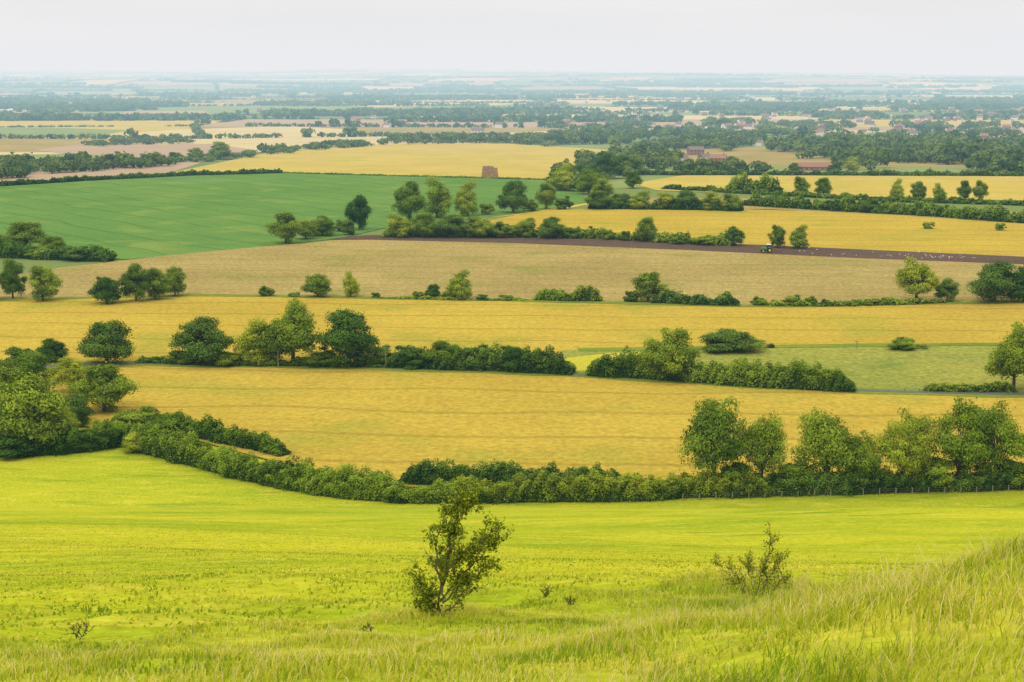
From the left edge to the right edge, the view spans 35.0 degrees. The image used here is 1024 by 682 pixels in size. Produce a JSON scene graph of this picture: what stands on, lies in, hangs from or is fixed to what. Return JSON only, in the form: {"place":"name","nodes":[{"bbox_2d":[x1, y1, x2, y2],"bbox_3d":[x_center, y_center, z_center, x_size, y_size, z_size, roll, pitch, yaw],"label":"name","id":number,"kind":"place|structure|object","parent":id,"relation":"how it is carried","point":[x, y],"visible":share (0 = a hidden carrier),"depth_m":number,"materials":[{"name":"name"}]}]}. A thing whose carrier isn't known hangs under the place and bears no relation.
{"place":"outdoors","nodes":[
{"label":"outdoors","id":0,"kind":"place"},
{"bbox_2d":[0,128,125,137],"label":"pasture field","id":1,"kind":"structure","parent":0,"point":[39,131],"depth_m":2076.18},
{"bbox_2d":[0,160,203,180],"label":"tan field","id":2,"kind":"structure","parent":0,"point":[115,171],"depth_m":1240.73,"materials":[{"name":"soil"}]},
{"bbox_2d":[36,143,253,156],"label":"tan field","id":3,"kind":"structure","parent":0,"point":[136,149],"depth_m":1603.88,"materials":[{"name":"plant"}]},
{"bbox_2d":[96,126,378,144],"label":"pale field","id":4,"kind":"structure","parent":0,"point":[291,134],"depth_m":1976.57,"materials":[{"name":"plant"}]},
{"bbox_2d":[0,173,587,258],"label":"green crop field","id":5,"kind":"structure","parent":0,"point":[134,218],"depth_m":915.99,"materials":[{"name":"plant"}]},
{"bbox_2d":[1,220,49,246],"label":"deciduous tree","id":6,"kind":"object","parent":5,"relation":"on","point":[26,232],"visible":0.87,"depth_m":690.83,"materials":[{"name":"green plant"}]},
{"bbox_2d":[263,210,302,242],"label":"deciduous tree","id":7,"kind":"object","parent":5,"relation":"on","point":[286,226],"visible":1,"depth_m":714.82,"materials":[{"name":"green plant"}]},
{"bbox_2d":[344,192,371,229],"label":"deciduous tree","id":8,"kind":"object","parent":5,"relation":"on","point":[359,212],"visible":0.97,"depth_m":777.97,"materials":[{"name":"green plant"}]},
{"bbox_2d":[390,179,428,220],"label":"deciduous tree","id":9,"kind":"object","parent":5,"relation":"on","point":[408,199],"visible":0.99,"depth_m":820.81,"materials":[{"name":"green plant"}]},
{"bbox_2d":[421,174,452,217],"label":"deciduous tree","id":10,"kind":"object","parent":5,"relation":"on","point":[440,197],"visible":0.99,"depth_m":840.52,"materials":[{"name":"green plant"}]},
{"bbox_2d":[452,178,478,215],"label":"deciduous tree","id":11,"kind":"object","parent":5,"relation":"on","point":[464,206],"visible":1,"depth_m":851.93,"materials":[{"name":"green plant"}]},
{"bbox_2d":[176,144,606,217],"bbox_3d":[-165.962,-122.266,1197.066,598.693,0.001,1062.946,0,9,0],"label":"golden stubble field far side","id":12,"kind":"structure","parent":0,"point":[521,161],"depth_m":1395.46,"materials":[{"name":"gold plant"}]},
{"bbox_2d":[495,179,529,212],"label":"deciduous tree","id":13,"kind":"object","parent":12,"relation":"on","point":[514,197],"visible":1,"depth_m":871.64,"materials":[{"name":"green plant"}]},
{"bbox_2d":[547,162,574,190],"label":"deciduous tree","id":14,"kind":"object","parent":12,"relation":"on","point":[561,179],"visible":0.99,"depth_m":1035.32,"materials":[{"name":"green plant"}]},
{"bbox_2d":[349,95,592,106],"bbox_3d":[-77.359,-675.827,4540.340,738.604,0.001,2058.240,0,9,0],"label":"pale field","id":15,"kind":"structure","parent":0,"point":[493,103],"depth_m":4197.51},
{"bbox_2d":[0,294,1000,306],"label":"grass headland","id":16,"kind":"object","parent":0,"point":[605,302],"depth_m":537.77,"materials":[{"name":"plant"}]},
{"bbox_2d":[299,273,333,296],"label":"deciduous tree","id":17,"kind":"object","parent":16,"relation":"on","point":[317,284],"visible":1,"depth_m":545.07,"materials":[{"name":"green plant"}]},
{"bbox_2d":[532,284,602,301],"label":"hedge","id":18,"kind":"object","parent":16,"relation":"on","point":[582,293],"visible":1,"depth_m":536.31,"materials":[{"name":"green plant"}]},
{"bbox_2d":[650,288,739,305],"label":"hedge","id":19,"kind":"object","parent":16,"relation":"on","point":[675,297],"visible":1,"depth_m":528.22,"materials":[{"name":"green plant"}]},
{"bbox_2d":[767,296,948,306],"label":"hedge","id":20,"kind":"object","parent":16,"relation":"on","point":[889,300],"visible":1,"depth_m":526.61,"materials":[{"name":"green plant"}]},
{"bbox_2d":[0,516,1008,653],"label":"short grass","id":21,"kind":"structure","parent":0,"point":[102,610],"depth_m":50.23,"materials":[{"name":"plant"}]},
{"bbox_2d":[0,69,1023,681],"bbox_3d":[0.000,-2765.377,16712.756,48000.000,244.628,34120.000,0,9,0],"label":"ground","id":22,"kind":"structure","parent":0,"point":[108,489],"depth_m":124.80,"materials":[{"name":"plant"}]},
{"bbox_2d":[0,434,36,458],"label":"bush","id":23,"kind":"object","parent":22,"relation":"on","point":[9,452],"visible":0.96,"depth_m":318.35,"materials":[{"name":"green plant"}]},
{"bbox_2d":[0,369,74,449],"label":"deciduous tree","id":24,"kind":"object","parent":22,"relation":"on","point":[28,406],"visible":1,"depth_m":319.94,"materials":[{"name":"green plant"}]},
{"bbox_2d":[0,241,114,261],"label":"hedge","id":25,"kind":"object","parent":22,"relation":"on","point":[15,251],"visible":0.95,"depth_m":656.21,"materials":[{"name":"green plant"}]},
{"bbox_2d":[0,417,129,456],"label":"hedge","id":26,"kind":"object","parent":22,"relation":"on","point":[112,436],"visible":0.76,"depth_m":323.44,"materials":[{"name":"green plant"}]},
{"bbox_2d":[0,168,282,185],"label":"hedge","id":27,"kind":"object","parent":22,"relation":"on","point":[138,174],"visible":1,"depth_m":1157.46,"materials":[{"name":"green plant"}]},
{"bbox_2d":[135,353,383,367],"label":"hedge","id":28,"kind":"object","parent":22,"relation":"on","point":[299,361],"visible":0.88,"depth_m":418.04,"materials":[{"name":"green plant"}]},
{"bbox_2d":[118,421,407,503],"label":"hedge","id":29,"kind":"object","parent":22,"relation":"on","point":[174,448],"visible":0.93,"depth_m":301.89,"materials":[{"name":"green plant"}]},
{"bbox_2d":[247,322,297,361],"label":"deciduous tree","id":30,"kind":"object","parent":22,"relation":"on","point":[270,349],"visible":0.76,"depth_m":416.67,"materials":[{"name":"green plant"}]},
{"bbox_2d":[312,305,380,368],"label":"deciduous tree","id":31,"kind":"object","parent":22,"relation":"on","point":[342,337],"visible":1,"depth_m":412.43,"materials":[{"name":"green plant"}]},
{"bbox_2d":[249,458,478,504],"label":"hedge","id":32,"kind":"object","parent":22,"relation":"on","point":[421,495],"visible":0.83,"depth_m":287.99,"materials":[{"name":"green plant"}]},
{"bbox_2d":[282,171,545,179],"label":"hedge","id":33,"kind":"object","parent":22,"relation":"on","point":[414,175],"visible":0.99,"depth_m":1176.90,"materials":[{"name":"green plant"}]},
{"bbox_2d":[404,479,514,615],"bbox_3d":[-1.014,4.102,30.975,2.147,2.984,1.226,0,9,0],"label":"hawthorn tree","id":34,"kind":"object","parent":22,"relation":"on","point":[451,529],"visible":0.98,"depth_m":30.89,"materials":[{"name":"green plant"}]},
{"bbox_2d":[384,341,574,375],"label":"hedge","id":35,"kind":"object","parent":22,"relation":"on","point":[551,363],"visible":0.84,"depth_m":410.26,"materials":[{"name":"green plant"}]},
{"bbox_2d":[0,530,1023,681],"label":"long grass","id":36,"kind":"structure","parent":22,"relation":"on","point":[714,620],"depth_m":16.68,"materials":[{"name":"plant"}]},
{"bbox_2d":[0,115,1023,191],"bbox_3d":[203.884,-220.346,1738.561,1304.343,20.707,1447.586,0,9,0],"label":"distant woodland","id":37,"kind":"object","parent":22,"relation":"on","point":[940,144],"visible":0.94,"depth_m":1543.52,"materials":[{"name":"green plant"}]},
{"bbox_2d":[0,69,1023,138],"bbox_3d":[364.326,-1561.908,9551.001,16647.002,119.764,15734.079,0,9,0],"label":"distant hedgerow","id":38,"kind":"object","parent":22,"relation":"on","point":[198,131],"visible":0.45,"depth_m":3951.96,"materials":[{"name":"green plant"}]},
{"bbox_2d":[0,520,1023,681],"bbox_3d":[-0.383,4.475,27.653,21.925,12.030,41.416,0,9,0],"label":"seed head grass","id":39,"kind":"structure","parent":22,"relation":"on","point":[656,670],"depth_m":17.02,"materials":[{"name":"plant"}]},
{"bbox_2d":[108,88,1023,145],"bbox_3d":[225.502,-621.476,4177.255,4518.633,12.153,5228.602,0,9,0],"label":"distant village","id":40,"kind":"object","parent":22,"relation":"on","point":[743,125],"visible":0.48,"depth_m":2523.47,"materials":[{"name":"grey brick"}]},
{"bbox_2d":[575,168,604,193],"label":"deciduous tree","id":41,"kind":"object","parent":22,"relation":"on","point":[587,180],"visible":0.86,"depth_m":1004.89,"materials":[{"name":"green plant"}]},
{"bbox_2d":[438,466,772,504],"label":"hedge","id":42,"kind":"object","parent":22,"relation":"on","point":[593,488],"visible":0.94,"depth_m":287.04,"materials":[{"name":"green plant"}]},
{"bbox_2d":[588,195,743,210],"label":"hedge","id":43,"kind":"object","parent":22,"relation":"on","point":[696,205],"visible":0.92,"depth_m":893.02,"materials":[{"name":"green plant"}]},
{"bbox_2d":[675,392,752,481],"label":"deciduous tree","id":44,"kind":"object","parent":22,"relation":"on","point":[715,430],"visible":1,"depth_m":288.75,"materials":[{"name":"green plant"}]},
{"bbox_2d":[585,345,856,392],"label":"hedge","id":45,"kind":"object","parent":22,"relation":"on","point":[798,375],"visible":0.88,"depth_m":390.47,"materials":[{"name":"green plant"}]},
{"bbox_2d":[717,460,755,485],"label":"bush","id":46,"kind":"object","parent":22,"relation":"on","point":[734,472],"visible":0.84,"depth_m":291.42,"materials":[{"name":"green plant"}]},
{"bbox_2d":[705,521,792,595],"bbox_3d":[5.670,5.254,38.827,2.189,1.932,0.884,0,9,0],"label":"thorn bush","id":47,"kind":"object","parent":22,"relation":"on","point":[764,567],"visible":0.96,"depth_m":38.81,"materials":[{"name":"green plant"}]},
{"bbox_2d":[737,410,788,477],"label":"deciduous tree","id":48,"kind":"object","parent":22,"relation":"on","point":[761,440],"visible":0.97,"depth_m":290.24,"materials":[{"name":"green plant"}]},
{"bbox_2d":[770,458,813,488],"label":"bush","id":49,"kind":"object","parent":22,"relation":"on","point":[790,467],"visible":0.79,"depth_m":291.30,"materials":[{"name":"green plant"}]},
{"bbox_2d":[787,406,860,477],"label":"deciduous tree","id":50,"kind":"object","parent":22,"relation":"on","point":[827,435],"visible":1,"depth_m":290.57,"materials":[{"name":"green plant"}]},
{"bbox_2d":[634,167,1023,175],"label":"hedge","id":51,"kind":"object","parent":22,"relation":"on","point":[885,172],"visible":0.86,"depth_m":1190.30,"materials":[{"name":"green plant"}]},
{"bbox_2d":[660,184,1023,205],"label":"hedge","id":52,"kind":"object","parent":22,"relation":"on","point":[906,199],"visible":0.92,"depth_m":969.37,"materials":[{"name":"green plant"}]},
{"bbox_2d":[837,427,885,473],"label":"deciduous tree","id":53,"kind":"object","parent":22,"relation":"on","point":[860,446],"visible":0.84,"depth_m":291.61,"materials":[{"name":"green plant"}]},
{"bbox_2d":[740,190,1023,222],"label":"hedge","id":54,"kind":"object","parent":22,"relation":"on","point":[991,213],"visible":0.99,"depth_m":864.80,"materials":[{"name":"green plant"}]},
{"bbox_2d":[871,406,941,477],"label":"deciduous tree","id":55,"kind":"object","parent":22,"relation":"on","point":[914,454],"visible":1,"depth_m":291.65,"materials":[{"name":"green plant"}]},
{"bbox_2d":[909,454,957,490],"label":"bush","id":56,"kind":"object","parent":22,"relation":"on","point":[940,466],"visible":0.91,"depth_m":292.93,"materials":[{"name":"green plant"}]},
{"bbox_2d":[925,397,993,474],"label":"deciduous tree","id":57,"kind":"object","parent":22,"relation":"on","point":[959,450],"visible":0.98,"depth_m":292.96,"materials":[{"name":"green plant"}]},
{"bbox_2d":[922,380,1017,392],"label":"hedge","id":58,"kind":"object","parent":22,"relation":"on","point":[999,386],"visible":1,"depth_m":383.80,"materials":[{"name":"green plant"}]},
{"bbox_2d":[959,397,1023,475],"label":"deciduous tree","id":59,"kind":"object","parent":22,"relation":"on","point":[1011,443],"visible":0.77,"depth_m":293.62,"materials":[{"name":"green plant"}]},
{"bbox_2d":[0,296,1023,368],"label":"golden stubble field","id":60,"kind":"structure","parent":0,"point":[32,324],"depth_m":493.03,"materials":[{"name":"gold plant"}]},
{"bbox_2d":[34,336,69,362],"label":"deciduous tree","id":61,"kind":"object","parent":60,"relation":"on","point":[55,350],"visible":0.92,"depth_m":422.60,"materials":[{"name":"green plant"}]},
{"bbox_2d":[85,276,123,304],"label":"deciduous tree","id":62,"kind":"object","parent":60,"relation":"on","point":[103,288],"visible":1,"depth_m":528.66,"materials":[{"name":"green plant"}]},
{"bbox_2d":[75,318,136,363],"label":"deciduous tree","id":63,"kind":"object","parent":60,"relation":"on","point":[106,341],"visible":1,"depth_m":417.57,"materials":[{"name":"green plant"}]},
{"bbox_2d":[165,313,238,364],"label":"deciduous tree","id":64,"kind":"object","parent":60,"relation":"on","point":[195,336],"visible":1,"depth_m":417.31,"materials":[{"name":"green plant"}]},
{"bbox_2d":[258,298,323,361],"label":"deciduous tree","id":65,"kind":"object","parent":60,"relation":"on","point":[293,325],"visible":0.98,"depth_m":413.82,"materials":[{"name":"green plant"}]},
{"bbox_2d":[0,240,1023,307],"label":"brown stubble field","id":66,"kind":"structure","parent":0,"point":[389,268],"depth_m":620.01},
{"bbox_2d":[0,257,28,297],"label":"deciduous tree","id":67,"kind":"object","parent":66,"relation":"on","point":[10,281],"visible":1,"depth_m":540.92,"materials":[{"name":"green plant"}]},
{"bbox_2d":[27,263,64,300],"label":"deciduous tree","id":68,"kind":"object","parent":66,"relation":"on","point":[41,280],"visible":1,"depth_m":534.55,"materials":[{"name":"green plant"}]},
{"bbox_2d":[118,261,150,300],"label":"deciduous tree","id":69,"kind":"object","parent":66,"relation":"on","point":[134,280],"visible":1,"depth_m":534.49,"materials":[{"name":"green plant"}]},
{"bbox_2d":[146,267,174,299],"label":"deciduous tree","id":70,"kind":"object","parent":66,"relation":"on","point":[160,282],"visible":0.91,"depth_m":539.37,"materials":[{"name":"green plant"}]},
{"bbox_2d":[445,269,472,299],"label":"deciduous tree","id":71,"kind":"object","parent":66,"relation":"on","point":[457,284],"visible":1,"depth_m":539.06,"materials":[{"name":"green plant"}]},
{"bbox_2d":[630,271,667,301],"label":"deciduous tree","id":72,"kind":"object","parent":66,"relation":"on","point":[646,282],"visible":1,"depth_m":533.25,"materials":[{"name":"green plant"}]},
{"bbox_2d":[894,255,940,297],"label":"deciduous tree","id":73,"kind":"object","parent":66,"relation":"on","point":[912,273],"visible":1,"depth_m":532.19,"materials":[{"name":"green plant"}]},
{"bbox_2d":[964,260,1023,301],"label":"deciduous tree","id":74,"kind":"object","parent":66,"relation":"on","point":[992,283],"visible":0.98,"depth_m":530.52,"materials":[{"name":"green plant"}]},
{"bbox_2d":[0,70,1023,187],"bbox_3d":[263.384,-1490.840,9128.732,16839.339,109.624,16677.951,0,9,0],"label":"distant farmland fields","id":75,"kind":"structure","parent":0,"point":[775,159],"depth_m":3491.53,"materials":[{"name":"plant"}]},
{"bbox_2d":[0,68,1023,136],"bbox_3d":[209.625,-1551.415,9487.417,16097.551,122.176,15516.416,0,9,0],"label":"distant hedgerow trees","id":76,"kind":"object","parent":75,"relation":"on","point":[467,116],"visible":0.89,"depth_m":4059.50,"materials":[{"name":"green plant"}]},
{"bbox_2d":[589,152,625,178],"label":"deciduous tree","id":77,"kind":"object","parent":75,"relation":"on","point":[608,163],"visible":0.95,"depth_m":1149.42,"materials":[{"name":"green plant"}]},
{"bbox_2d":[0,0,1023,73],"label":"sky","id":78,"kind":"structure","parent":0,"point":[830,36],"materials":[{"name":"white"}]},
{"bbox_2d":[39,366,1023,486],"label":"golden stubble field","id":79,"kind":"structure","parent":0,"point":[397,423],"depth_m":362.09,"materials":[{"name":"gold plant"}]},
{"bbox_2d":[1,346,53,382],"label":"deciduous tree","id":80,"kind":"object","parent":79,"relation":"on","point":[35,362],"visible":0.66,"depth_m":390.65,"materials":[{"name":"green plant"}]},
{"bbox_2d":[40,355,85,392],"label":"deciduous tree","id":81,"kind":"object","parent":79,"relation":"on","point":[66,371],"visible":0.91,"depth_m":380.58,"materials":[{"name":"green plant"}]},
{"bbox_2d":[57,393,95,426],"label":"deciduous tree","id":82,"kind":"object","parent":79,"relation":"on","point":[79,410],"visible":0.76,"depth_m":346.12,"materials":[{"name":"green plant"}]},
{"bbox_2d":[62,359,141,411],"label":"deciduous tree","id":83,"kind":"object","parent":79,"relation":"on","point":[101,384],"visible":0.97,"depth_m":358.08,"materials":[{"name":"green plant"}]},
{"bbox_2d":[110,405,163,427],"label":"bush","id":84,"kind":"object","parent":79,"relation":"on","point":[142,414],"visible":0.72,"depth_m":342.05,"materials":[{"name":"green plant"}]},
{"bbox_2d":[111,409,291,456],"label":"hedge","id":85,"kind":"object","parent":79,"relation":"on","point":[208,428],"visible":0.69,"depth_m":329.35,"materials":[{"name":"green plant"}]},
{"bbox_2d":[397,456,621,486],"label":"hedge","id":86,"kind":"object","parent":79,"relation":"on","point":[425,473],"visible":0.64,"depth_m":295.92,"materials":[{"name":"green plant"}]},
{"bbox_2d":[639,327,700,374],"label":"deciduous tree","id":87,"kind":"object","parent":79,"relation":"on","point":[670,344],"visible":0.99,"depth_m":395.56,"materials":[{"name":"green plant"}]},
{"bbox_2d":[740,458,1023,496],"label":"hedge","id":88,"kind":"object","parent":79,"relation":"on","point":[837,483],"visible":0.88,"depth_m":292.48,"materials":[{"name":"green plant"}]},
{"bbox_2d":[43,361,1023,397],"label":"road verge","id":89,"kind":"structure","parent":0,"point":[652,380],"depth_m":406.14,"materials":[{"name":"green plant"}]},
{"bbox_2d":[232,313,280,365],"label":"deciduous tree","id":90,"kind":"object","parent":89,"relation":"on","point":[245,351],"visible":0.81,"depth_m":417.26,"materials":[{"name":"green plant"}]},
{"bbox_2d":[392,345,423,369],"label":"bush","id":91,"kind":"object","parent":89,"relation":"on","point":[414,363],"visible":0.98,"depth_m":413.45,"materials":[{"name":"green plant"}]},
{"bbox_2d":[420,339,462,365],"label":"deciduous tree","id":92,"kind":"object","parent":89,"relation":"on","point":[444,349],"visible":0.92,"depth_m":412.46,"materials":[{"name":"green plant"}]},
{"bbox_2d":[493,345,526,369],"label":"deciduous tree","id":93,"kind":"object","parent":89,"relation":"on","point":[509,350],"visible":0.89,"depth_m":408.81,"materials":[{"name":"green plant"}]},
{"bbox_2d":[46,362,1023,394],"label":"country road","id":94,"kind":"structure","parent":0,"point":[989,393],"depth_m":385.52,"materials":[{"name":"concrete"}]},
{"bbox_2d":[331,235,1023,263],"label":"ploughed field","id":95,"kind":"structure","parent":0,"point":[834,252],"depth_m":697.25,"materials":[{"name":"soil"}]},
{"bbox_2d":[384,211,413,237],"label":"bush","id":96,"kind":"object","parent":95,"relation":"on","point":[404,225],"visible":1,"depth_m":741.47,"materials":[{"name":"green plant"}]},
{"bbox_2d":[408,212,436,236],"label":"bush","id":97,"kind":"object","parent":95,"relation":"on","point":[425,223],"visible":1,"depth_m":741.90,"materials":[{"name":"green plant"}]},
{"bbox_2d":[433,214,471,236],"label":"deciduous tree","id":98,"kind":"object","parent":95,"relation":"on","point":[456,222],"visible":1,"depth_m":741.43,"materials":[{"name":"green plant"}]},
{"bbox_2d":[460,216,493,236],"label":"deciduous tree","id":99,"kind":"object","parent":95,"relation":"on","point":[480,225],"visible":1,"depth_m":741.22,"materials":[{"name":"green plant"}]},
{"bbox_2d":[381,223,736,245],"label":"hedge","id":100,"kind":"object","parent":95,"relation":"on","point":[720,240],"visible":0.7,"depth_m":738.05,"materials":[{"name":"green plant"}]},
{"bbox_2d":[489,209,1023,256],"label":"golden field","id":101,"kind":"structure","parent":0,"point":[852,230],"depth_m":796.90,"materials":[{"name":"plant"}]},
{"bbox_2d":[577,343,1005,350],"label":"grass headland","id":102,"kind":"object","parent":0,"point":[816,345],"depth_m":449.24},
{"bbox_2d":[560,346,1023,390],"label":"meadow field","id":103,"kind":"structure","parent":0,"point":[885,367],"depth_m":424.80,"materials":[{"name":"plant"}]},
{"bbox_2d":[697,327,768,353],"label":"bush","id":104,"kind":"object","parent":103,"relation":"on","point":[726,339],"visible":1,"depth_m":438.23,"materials":[{"name":"green plant"}]},
{"bbox_2d":[982,321,1023,386],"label":"deciduous tree","id":105,"kind":"object","parent":103,"relation":"on","point":[1008,358],"visible":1,"depth_m":383.12,"materials":[{"name":"green plant"}]},
{"bbox_2d":[636,175,1023,200],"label":"golden field","id":106,"kind":"structure","parent":0,"point":[1004,187],"depth_m":1104.87,"materials":[{"name":"plant"}]},
{"bbox_2d":[724,172,783,192],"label":"hedge","id":107,"kind":"object","parent":106,"relation":"on","point":[771,184],"visible":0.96,"depth_m":1015.25,"materials":[{"name":"green plant"}]},
{"bbox_2d":[648,198,1017,221],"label":"stubble field","id":108,"kind":"structure","parent":0,"point":[650,200],"depth_m":895.84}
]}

